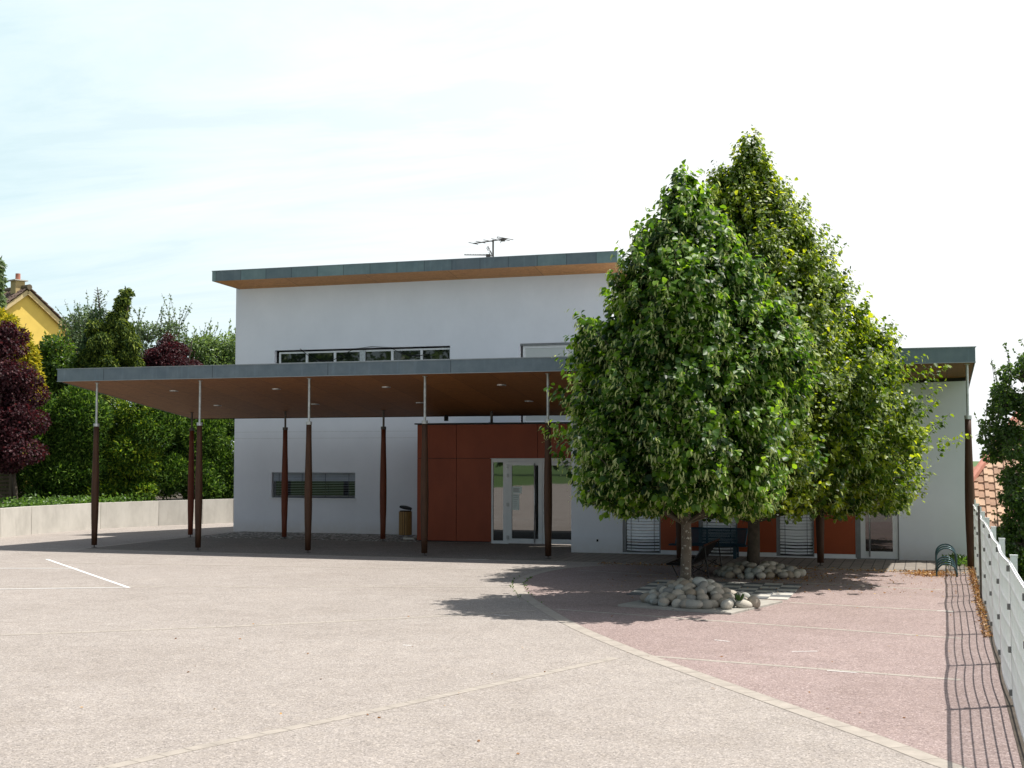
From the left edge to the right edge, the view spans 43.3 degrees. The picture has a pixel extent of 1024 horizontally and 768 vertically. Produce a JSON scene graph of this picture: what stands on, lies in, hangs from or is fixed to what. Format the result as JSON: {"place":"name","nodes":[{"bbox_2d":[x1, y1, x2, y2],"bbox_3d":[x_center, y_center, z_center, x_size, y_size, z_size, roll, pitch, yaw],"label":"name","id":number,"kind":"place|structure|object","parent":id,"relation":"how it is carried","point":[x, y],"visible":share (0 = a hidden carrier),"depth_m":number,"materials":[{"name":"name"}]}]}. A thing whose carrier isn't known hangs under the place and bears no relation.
{"place":"outdoors","nodes":[
{"label":"outdoors","id":0,"kind":"place"},
{"bbox_2d":[0,470,12,500],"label":"wooden fence","id":1,"kind":"object","parent":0,"point":[5,484],"visible":0.41,"depth_m":41.01,"materials":[{"name":"brown wood"}]},
{"bbox_2d":[0,486,183,507],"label":"soil","id":2,"kind":"structure","parent":0,"point":[172,498],"depth_m":45.51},
{"bbox_2d":[0,256,8,318],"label":"tall conifer","id":3,"kind":"object","parent":2,"relation":"on","point":[3,285],"visible":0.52,"depth_m":57.08,"materials":[{"name":"green plant"}]},
{"bbox_2d":[0,307,48,407],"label":"golden conifer","id":4,"kind":"object","parent":2,"relation":"on","point":[31,356],"visible":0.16,"depth_m":41.00,"materials":[{"name":"yellow plant"}]},
{"bbox_2d":[0,320,52,499],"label":"purple leaf tree","id":5,"kind":"object","parent":2,"relation":"on","point":[17,408],"visible":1,"depth_m":38.66,"materials":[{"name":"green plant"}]},
{"bbox_2d":[0,390,57,499],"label":"conifer hedge","id":6,"kind":"object","parent":2,"relation":"on","point":[21,479],"visible":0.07,"depth_m":43.02,"materials":[{"name":"green plant"}]},
{"bbox_2d":[34,326,78,400],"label":"garden shrub","id":7,"kind":"object","parent":2,"relation":"on","point":[55,350],"visible":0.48,"depth_m":45.65,"materials":[{"name":"green plant"}]},
{"bbox_2d":[24,385,115,498],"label":"conifer hedge","id":8,"kind":"object","parent":2,"relation":"on","point":[64,467],"visible":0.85,"depth_m":40.45,"materials":[{"name":"green plant"}]},
{"bbox_2d":[0,490,154,507],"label":"ground cover","id":9,"kind":"object","parent":2,"relation":"on","point":[54,499],"visible":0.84,"depth_m":39.11,"materials":[{"name":"green plant"}]},
{"bbox_2d":[55,289,108,359],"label":"fruit tree","id":10,"kind":"object","parent":2,"relation":"on","point":[78,322],"visible":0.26,"depth_m":51.05,"materials":[{"name":"green plant"}]},
{"bbox_2d":[67,318,119,394],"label":"weeping conifer","id":11,"kind":"object","parent":2,"relation":"on","point":[99,350],"visible":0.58,"depth_m":45.22,"materials":[{"name":"green plant"}]},
{"bbox_2d":[73,287,113,399],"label":"spruce tree","id":12,"kind":"object","parent":2,"relation":"on","point":[101,312],"visible":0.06,"depth_m":47.34,"materials":[{"name":"green plant"}]},
{"bbox_2d":[86,389,124,472],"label":"dark conifer","id":13,"kind":"object","parent":2,"relation":"on","point":[110,400],"visible":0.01,"depth_m":43.40,"materials":[{"name":"green plant"}]},
{"bbox_2d":[76,398,166,500],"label":"golden tipped conifer","id":14,"kind":"object","parent":2,"relation":"on","point":[134,469],"visible":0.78,"depth_m":41.70,"materials":[{"name":"green plant"}]},
{"bbox_2d":[103,286,145,400],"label":"weeping conifer","id":15,"kind":"object","parent":2,"relation":"on","point":[120,328],"visible":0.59,"depth_m":45.63,"materials":[{"name":"green plant"}]},
{"bbox_2d":[129,294,191,357],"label":"fruit tree","id":16,"kind":"object","parent":2,"relation":"on","point":[152,335],"visible":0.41,"depth_m":51.57,"materials":[{"name":"green plant"}]},
{"bbox_2d":[140,331,203,366],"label":"purple plum tree","id":17,"kind":"object","parent":2,"relation":"on","point":[168,351],"visible":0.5,"depth_m":48.51,"materials":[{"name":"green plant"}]},
{"bbox_2d":[126,403,234,500],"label":"conifer hedge","id":18,"kind":"object","parent":2,"relation":"on","point":[217,456],"visible":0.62,"depth_m":43.47,"materials":[{"name":"green plant"}]},
{"bbox_2d":[182,318,235,364],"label":"pale green tree","id":19,"kind":"object","parent":2,"relation":"on","point":[221,350],"visible":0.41,"depth_m":51.28,"materials":[{"name":"green plant"}]},
{"bbox_2d":[0,461,978,767],"bbox_3d":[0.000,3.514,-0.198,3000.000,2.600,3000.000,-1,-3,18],"label":"ground","id":20,"kind":"structure","parent":0,"point":[72,695],"depth_m":13.00,"materials":[{"name":"beige concrete"}]},
{"bbox_2d":[1,273,67,347],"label":"yellow house","id":21,"kind":"structure","parent":20,"relation":"on","point":[33,310],"depth_m":62.76,"materials":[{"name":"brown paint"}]},
{"bbox_2d":[27,559,130,588],"bbox_3d":[-10.063,3.612,24.692,6.346,0.001,6.578,0,-3,-8],"label":"painted court line","id":22,"kind":"object","parent":20,"relation":"on","point":[86,573],"visible":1,"depth_m":23.33,"materials":[{"name":"white paint"}]},
{"bbox_2d":[0,499,233,537],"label":"retaining wall","id":23,"kind":"structure","parent":20,"relation":"on","point":[24,520],"depth_m":40.03,"materials":[{"name":"concrete"}]},
{"bbox_2d":[80,532,226,548],"bbox_3d":[-9.383,4.172,34.542,0.240,0.003,7.203,-1,-3,16],"label":"paving strip","id":24,"kind":"object","parent":20,"relation":"on","point":[153,540],"visible":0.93,"depth_m":34.23,"materials":[{"name":"concrete"}]},
{"bbox_2d":[0,562,505,569],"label":"paving strip","id":25,"kind":"object","parent":20,"relation":"on","point":[249,565],"visible":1,"depth_m":26.14,"materials":[{"name":"concrete"}]},
{"bbox_2d":[0,586,512,586],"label":"paving strip","id":26,"kind":"object","parent":20,"relation":"on","point":[257,586],"visible":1,"depth_m":22.09,"materials":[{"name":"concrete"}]},
{"bbox_2d":[0,610,534,635],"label":"paving strip","id":27,"kind":"object","parent":20,"relation":"on","point":[262,624],"visible":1,"depth_m":16.99,"materials":[{"name":"concrete"}]},
{"bbox_2d":[201,531,417,541],"bbox_3d":[-5.251,4.274,35.985,6.580,0.062,2.650,-1,-3,18],"label":"gravel bed","id":28,"kind":"object","parent":20,"relation":"on","point":[326,536],"visible":0.57,"depth_m":35.80,"materials":[{"name":"gravel"}]},
{"bbox_2d":[399,505,416,538],"bbox_3d":[-2.812,3.727,34.705,0.476,0.910,0.353,-1,-3,18],"label":"waste bin","id":29,"kind":"object","parent":28,"relation":"on","point":[405,522],"visible":0.99,"depth_m":34.59,"materials":[{"name":"brown wood"}]},
{"bbox_2d":[87,537,570,560],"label":"walkway","id":30,"kind":"structure","parent":20,"relation":"on","point":[531,552],"depth_m":31.22,"materials":[{"name":"concrete"}]},
{"bbox_2d":[56,346,975,569],"bbox_3d":[-0.188,1.786,31.143,21.345,4.385,5.746,-1,-3,18],"label":"canopy","id":31,"kind":"object","parent":30,"relation":"on","point":[447,388],"visible":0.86,"depth_m":30.86,"materials":[{"name":"wood"}]},
{"bbox_2d":[96,657,619,767],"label":"paving strip","id":32,"kind":"object","parent":20,"relation":"on","point":[205,745],"visible":1,"depth_m":10.95,"materials":[{"name":"paint"}]},
{"bbox_2d":[0,547,953,571],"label":"paving strip","id":33,"kind":"object","parent":20,"relation":"on","point":[389,557],"visible":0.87,"depth_m":28.74,"materials":[{"name":"concrete"}]},
{"bbox_2d":[212,251,966,560],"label":"hall building","id":34,"kind":"structure","parent":20,"relation":"on","point":[479,467],"depth_m":36.04,"materials":[{"name":"paint"}]},
{"bbox_2d":[269,473,355,499],"bbox_3d":[-5.797,2.982,37.721,2.790,0.767,0.210,-1,-3,18],"label":"low window","id":35,"kind":"structure","parent":34,"relation":"in","point":[323,484],"depth_m":37.68,"materials":[{"name":"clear glass"}]},
{"bbox_2d":[279,348,449,362],"bbox_3d":[-4.314,-0.757,37.513,5.450,0.460,0.054,-1,-3,18],"label":"strip window","id":36,"kind":"structure","parent":34,"relation":"in","point":[431,353],"depth_m":37.46,"materials":[{"name":"glass"}]},
{"bbox_2d":[464,236,512,256],"bbox_3d":[-0.690,-3.963,38.297,1.540,0.812,0.080,-1,-3,18],"label":"tv antenna","id":37,"kind":"object","parent":34,"relation":"on","point":[502,239],"visible":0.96,"depth_m":38.25,"materials":[{"name":"metal"}]},
{"bbox_2d":[512,494,518,509],"bbox_3d":[0.095,3.020,33.020,0.190,0.412,0.005,-1,-3,18],"label":"paper notice","id":38,"kind":"object","parent":34,"relation":"attached to","point":[515,501],"visible":1,"depth_m":33.02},
{"bbox_2d":[512,487,521,493],"bbox_3d":[0.128,2.716,33.027,0.260,0.180,0.005,-1,-3,18],"label":"paper notice","id":39,"kind":"object","parent":34,"relation":"attached to","point":[516,490],"visible":1,"depth_m":33.02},
{"bbox_2d":[506,461,542,543],"bbox_3d":[0.311,3.023,32.922,0.950,2.085,0.129,-1,-3,18],"label":"door leaf","id":40,"kind":"structure","parent":34,"relation":"in","point":[525,523],"depth_m":32.94,"materials":[{"name":"white metal"}]},
{"bbox_2d":[491,459,570,543],"bbox_3d":[0.787,2.987,32.822,2.750,2.175,0.070,-1,-3,18],"label":"glass door","id":41,"kind":"structure","parent":34,"relation":"in","point":[499,481],"depth_m":33.15,"materials":[{"name":"white metal"}]},
{"bbox_2d":[542,462,570,543],"bbox_3d":[1.213,3.008,32.666,0.905,2.085,0.068,-1,-3,18],"label":"door leaf","id":42,"kind":"structure","parent":34,"relation":"in","point":[561,491],"depth_m":32.66,"materials":[{"name":"white metal"}]},
{"bbox_2d":[520,342,594,421],"bbox_3d":[1.363,-0.031,35.621,2.350,2.217,0.120,-1,-3,18],"label":"tall window","id":43,"kind":"structure","parent":34,"relation":"in","point":[547,349],"depth_m":35.80,"materials":[{"name":"glass"}]},
{"bbox_2d":[623,515,660,552],"bbox_3d":[2.988,2.771,29.643,0.878,2.248,0.100,-1,-3,18],"label":"wing window","id":44,"kind":"structure","parent":34,"relation":"in","point":[643,536],"depth_m":29.61,"materials":[{"name":"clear glass"}]},
{"bbox_2d":[699,518,736,554],"bbox_3d":[4.649,2.741,29.113,0.870,2.248,0.100,-1,-3,18],"label":"wing window","id":45,"kind":"structure","parent":34,"relation":"in","point":[712,524],"depth_m":29.08,"materials":[{"name":"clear glass"}]},
{"bbox_2d":[776,511,813,556],"bbox_3d":[6.273,2.712,28.595,0.820,2.248,0.100,-1,-3,18],"label":"wing window","id":46,"kind":"structure","parent":34,"relation":"in","point":[792,539],"depth_m":28.55,"materials":[{"name":"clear glass"}]},
{"bbox_2d":[855,496,898,559],"bbox_3d":[7.923,2.685,28.029,0.903,2.258,0.155,-1,-3,18],"label":"wing door","id":47,"kind":"structure","parent":34,"relation":"in","point":[876,538],"depth_m":27.99,"materials":[{"name":"white metal"}]},
{"bbox_2d":[512,565,966,767],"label":"curved paving strip","id":48,"kind":"object","parent":20,"relation":"on","point":[910,751],"visible":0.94,"depth_m":12.26,"materials":[{"name":"concrete"}]},
{"bbox_2d":[541,552,969,571],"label":"paved walkway","id":49,"kind":"structure","parent":20,"relation":"on","point":[889,564],"depth_m":27.34,"materials":[{"name":"concrete"}]},
{"bbox_2d":[668,527,747,558],"bbox_3d":[4.347,3.509,28.503,1.719,0.647,0.516,-1,-3,18],"label":"blue bench","id":50,"kind":"object","parent":49,"relation":"on","point":[735,538],"visible":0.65,"depth_m":28.56,"materials":[{"name":"metal"}]},
{"bbox_2d":[510,553,966,602],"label":"weeds","id":51,"kind":"object","parent":49,"relation":"on","point":[962,559],"visible":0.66,"depth_m":26.29,"materials":[{"name":"green plant"}]},
{"bbox_2d":[561,125,972,566],"bbox_3d":[4.700,-0.630,24.452,7.586,8.568,7.729,-1,-3,18],"label":"linden tree","id":52,"kind":"object","parent":20,"relation":"on","point":[869,443],"visible":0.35,"depth_m":22.64,"materials":[{"name":"green plant"}]},
{"bbox_2d":[973,499,1023,741],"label":"fence","id":53,"kind":"object","parent":20,"relation":"on","point":[1003,590],"visible":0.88,"depth_m":12.28,"materials":[{"name":"white metal"}]},
{"bbox_2d":[973,412,1023,559],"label":"tiled house","id":54,"kind":"structure","parent":20,"relation":"on","point":[986,487],"depth_m":35.23,"materials":[{"name":"orange tile"}]},
{"bbox_2d":[974,339,1023,581],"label":"broadleaf tree","id":55,"kind":"object","parent":20,"relation":"on","point":[1005,438],"visible":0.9,"depth_m":27.83,"materials":[{"name":"green plant"}]},
{"bbox_2d":[0,0,1023,460],"label":"sky","id":56,"kind":"structure","parent":0,"point":[152,148],"materials":[{"name":"white"}]},
{"bbox_2d":[627,580,801,599],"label":"chessboard paving","id":57,"kind":"structure","parent":0,"point":[769,591],"depth_m":21.65,"materials":[{"name":"tile"}]},
{"bbox_2d":[523,565,1022,767],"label":"pink asphalt","id":58,"kind":"structure","parent":0,"point":[942,718],"depth_m":15.19,"materials":[{"name":"asphalt"}]},
{"bbox_2d":[81,591,1000,753],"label":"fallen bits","id":59,"kind":"object","parent":58,"relation":"on","point":[544,671],"visible":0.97,"depth_m":13.63,"materials":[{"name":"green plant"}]},
{"bbox_2d":[666,539,721,577],"bbox_3d":[3.477,3.295,24.483,0.791,0.630,1.780,-1,-3,18],"label":"black bench","id":60,"kind":"object","parent":58,"relation":"on","point":[704,552],"visible":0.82,"depth_m":24.18,"materials":[{"name":"metal"}]},
{"bbox_2d":[618,598,782,614],"bbox_3d":[2.845,3.313,19.411,1.838,0.052,1.838,-2,-4,34],"label":"slab","id":61,"kind":"object","parent":58,"relation":"on","point":[718,610],"visible":0.4,"depth_m":18.76,"materials":[{"name":"concrete"}]},
{"bbox_2d":[640,593,648,602],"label":"river stone","id":62,"kind":"object","parent":61,"relation":"on","point":[643,596],"visible":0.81,"depth_m":19.38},
{"bbox_2d":[646,593,657,603],"bbox_3d":[2.092,3.212,19.290,0.191,0.151,0.228,-11,-12,2],"label":"river stone","id":63,"kind":"object","parent":61,"relation":"on","point":[649,597],"visible":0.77,"depth_m":19.21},
{"bbox_2d":[658,592,668,598],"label":"river stone","id":64,"kind":"object","parent":61,"relation":"on","point":[663,594],"visible":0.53,"depth_m":19.11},
{"bbox_2d":[662,587,672,592],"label":"river stone","id":65,"kind":"object","parent":64,"relation":"on","point":[668,589],"visible":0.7,"depth_m":19.18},
{"bbox_2d":[659,597,669,604],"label":"river stone","id":66,"kind":"object","parent":61,"relation":"on","point":[664,600],"visible":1,"depth_m":18.90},
{"bbox_2d":[665,593,676,602],"bbox_3d":[2.361,3.162,19.053,0.183,0.142,0.234,4,-1,17],"label":"river stone","id":67,"kind":"object","parent":61,"relation":"on","point":[670,597],"visible":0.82,"depth_m":18.96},
{"bbox_2d":[672,589,684,596],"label":"river stone","id":68,"kind":"object","parent":67,"relation":"on","point":[676,592],"visible":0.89,"depth_m":19.00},
{"bbox_2d":[671,599,680,607],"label":"river stone","id":69,"kind":"object","parent":61,"relation":"on","point":[675,603],"visible":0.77,"depth_m":18.79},
{"bbox_2d":[679,599,687,608],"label":"river stone","id":70,"kind":"object","parent":61,"relation":"on","point":[682,604],"visible":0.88,"depth_m":18.62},
{"bbox_2d":[538,159,831,579],"bbox_3d":[2.574,-0.056,19.772,4.565,6.892,4.367,-1,-3,18],"label":"linden tree","id":71,"kind":"object","parent":61,"relation":"on","point":[682,406],"visible":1,"depth_m":18.85,"materials":[{"name":"green plant"}]},
{"bbox_2d":[686,599,697,608],"bbox_3d":[2.584,3.189,18.644,0.300,0.153,0.185,-1,-16,18],"label":"river stone","id":72,"kind":"object","parent":61,"relation":"on","point":[691,604],"visible":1,"depth_m":18.57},
{"bbox_2d":[697,600,702,608],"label":"river stone","id":73,"kind":"object","parent":61,"relation":"on","point":[699,604],"visible":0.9,"depth_m":18.55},
{"bbox_2d":[701,599,712,608],"bbox_3d":[2.805,3.187,18.621,0.194,0.162,0.168,2,-6,-5],"label":"river stone","id":74,"kind":"object","parent":61,"relation":"on","point":[707,603],"visible":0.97,"depth_m":18.56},
{"bbox_2d":[711,600,718,607],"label":"river stone","id":75,"kind":"object","parent":61,"relation":"on","point":[715,604],"visible":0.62,"depth_m":18.69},
{"bbox_2d":[697,593,708,600],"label":"river stone","id":76,"kind":"object","parent":75,"relation":"on","point":[701,596],"visible":0.63,"depth_m":18.78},
{"bbox_2d":[696,589,704,595],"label":"river stone","id":77,"kind":"object","parent":76,"relation":"on","point":[699,591],"visible":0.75,"depth_m":18.95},
{"bbox_2d":[694,586,706,593],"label":"river stone","id":78,"kind":"object","parent":77,"relation":"on","point":[701,587],"visible":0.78,"depth_m":19.07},
{"bbox_2d":[697,581,708,587],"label":"river stone","id":79,"kind":"object","parent":78,"relation":"on","point":[705,584],"visible":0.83,"depth_m":19.17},
{"bbox_2d":[692,577,707,586],"bbox_3d":[2.822,2.979,19.348,0.242,0.171,0.226,14,2,1],"label":"river stone","id":80,"kind":"object","parent":79,"relation":"on","point":[696,581],"visible":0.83,"depth_m":19.28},
{"bbox_2d":[711,593,722,600],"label":"river stone","id":81,"kind":"object","parent":61,"relation":"on","point":[716,596],"visible":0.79,"depth_m":18.81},
{"bbox_2d":[721,599,733,608],"bbox_3d":[3.104,3.182,18.587,0.219,0.165,0.188,-15,3,-39],"label":"river stone","id":82,"kind":"object","parent":61,"relation":"on","point":[727,604],"visible":0.97,"depth_m":18.51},
{"bbox_2d":[735,599,751,607],"bbox_3d":[3.369,3.216,18.750,0.253,0.169,0.194,4,3,6],"label":"river stone","id":83,"kind":"object","parent":61,"relation":"on","point":[743,603],"visible":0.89,"depth_m":18.68,"materials":[{"name":"stone"}]},
{"bbox_2d":[734,593,743,600],"bbox_3d":[3.307,3.105,18.742,0.136,0.123,0.139,-2,-4,34],"label":"plant","id":84,"kind":"object","parent":83,"relation":"on","point":[738,597],"visible":1,"depth_m":18.71,"materials":[{"name":"green plant"}]},
{"bbox_2d":[747,596,760,608],"bbox_3d":[3.536,3.196,18.880,0.212,0.192,0.180,3,-3,-22],"label":"river stone","id":85,"kind":"object","parent":61,"relation":"on","point":[755,601],"visible":0.86,"depth_m":18.82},
{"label":"river stone","id":86,"kind":"object","parent":61,"relation":"on","visible":0},
{"bbox_2d":[712,587,723,594],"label":"river stone","id":87,"kind":"object","parent":86,"relation":"on","point":[719,590],"visible":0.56,"depth_m":19.08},
{"bbox_2d":[706,585,714,592],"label":"river stone","id":88,"kind":"object","parent":87,"relation":"on","point":[709,588],"visible":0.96,"depth_m":19.15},
{"bbox_2d":[725,571,734,577],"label":"river stone","id":89,"kind":"object","parent":58,"relation":"on","point":[729,574],"visible":1,"depth_m":23.62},
{"bbox_2d":[733,568,741,574],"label":"river stone","id":90,"kind":"object","parent":58,"relation":"on","point":[736,571],"visible":0.91,"depth_m":23.65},
{"bbox_2d":[744,572,754,578],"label":"river stone","id":91,"kind":"object","parent":58,"relation":"on","point":[749,575],"visible":0.98,"depth_m":23.41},
{"bbox_2d":[751,567,761,575],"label":"river stone","id":92,"kind":"object","parent":58,"relation":"on","point":[755,570],"visible":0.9,"depth_m":23.43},
{"bbox_2d":[577,570,938,589],"bbox_3d":[4.212,3.540,23.351,6.961,0.003,0.181,-2,-4,32],"label":"paving strip","id":93,"kind":"object","parent":58,"relation":"on","point":[763,580],"visible":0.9,"depth_m":22.97,"materials":[{"name":"concrete"}]},
{"bbox_2d":[556,609,962,638],"bbox_3d":[3.074,3.198,17.291,5.760,0.003,0.107,-2,-4,32],"label":"paving strip","id":94,"kind":"object","parent":58,"relation":"on","point":[764,624],"visible":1,"depth_m":17.08,"materials":[{"name":"concrete"}]},
{"bbox_2d":[756,572,765,578],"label":"river stone","id":95,"kind":"object","parent":58,"relation":"on","point":[760,575],"visible":1,"depth_m":23.29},
{"bbox_2d":[765,572,774,578],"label":"river stone","id":96,"kind":"object","parent":58,"relation":"on","point":[770,575],"visible":0.99,"depth_m":23.38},
{"bbox_2d":[778,571,787,578],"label":"river stone","id":97,"kind":"object","parent":58,"relation":"on","point":[783,575],"visible":1,"depth_m":23.40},
{"bbox_2d":[784,566,793,571],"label":"river stone","id":98,"kind":"object","parent":58,"relation":"on","point":[790,568],"visible":0.58,"depth_m":23.77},
{"bbox_2d":[786,571,793,578],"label":"river stone","id":99,"kind":"object","parent":58,"relation":"on","point":[790,575],"visible":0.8,"depth_m":23.51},
{"bbox_2d":[591,562,992,637],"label":"leaf litter","id":100,"kind":"object","parent":58,"relation":"on","point":[973,581],"visible":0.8,"depth_m":23.60,"materials":[{"name":"plant"}]},
{"bbox_2d":[793,570,800,577],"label":"river stone","id":101,"kind":"object","parent":58,"relation":"on","point":[797,573],"visible":1,"depth_m":23.59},
{"bbox_2d":[647,655,961,680],"bbox_3d":[2.989,2.991,13.628,3.360,0.003,0.102,-2,-4,28],"label":"paving strip","id":102,"kind":"object","parent":58,"relation":"on","point":[808,668],"visible":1,"depth_m":13.54,"materials":[{"name":"concrete"}]},
{"bbox_2d":[790,602,953,611],"bbox_3d":[5.289,3.299,19.087,2.400,0.003,0.101,-2,-4,28],"label":"paving strip","id":103,"kind":"object","parent":58,"relation":"on","point":[873,607],"visible":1,"depth_m":19.01,"materials":[{"name":"concrete"}]},
{"bbox_2d":[935,544,957,576],"bbox_3d":[8.345,3.367,24.803,0.389,0.517,1.900,-1,-3,18],"label":"bike rack","id":104,"kind":"object","parent":58,"relation":"on","point":[952,562],"visible":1,"depth_m":24.72,"materials":[{"name":"metal"}]},
{"bbox_2d":[973,568,1023,767],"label":"soil strip","id":105,"kind":"object","parent":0,"point":[1015,725],"visible":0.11,"depth_m":11.64,"materials":[{"name":"soil"}]},
{"bbox_2d":[977,506,981,598],"bbox_3d":[7.233,2.613,19.934,0.035,1.475,0.420,-1,-3,21],"label":"fence stake","id":106,"kind":"object","parent":105,"relation":"on","point":[979,543],"visible":1,"depth_m":19.92,"materials":[{"name":"wood"}]},
{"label":"river stone","id":107,"kind":"object","parent":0,"visible":0},
{"bbox_2d":[746,562,756,567],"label":"river stone","id":108,"kind":"object","parent":107,"relation":"on","point":[752,564],"visible":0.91,"depth_m":23.85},
{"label":"river stone","id":109,"kind":"object","parent":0,"visible":0},
{"bbox_2d":[676,594,685,600],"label":"river stone","id":110,"kind":"object","parent":109,"relation":"on","point":[681,597],"visible":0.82,"depth_m":18.85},
{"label":"river stone","id":111,"kind":"object","parent":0,"visible":0},
{"bbox_2d":[686,594,696,599],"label":"river stone","id":112,"kind":"object","parent":111,"relation":"on","point":[692,597],"visible":0.59,"depth_m":18.85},
{"bbox_2d":[685,588,695,595],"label":"river stone","id":113,"kind":"object","parent":112,"relation":"on","point":[690,591],"visible":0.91,"depth_m":18.96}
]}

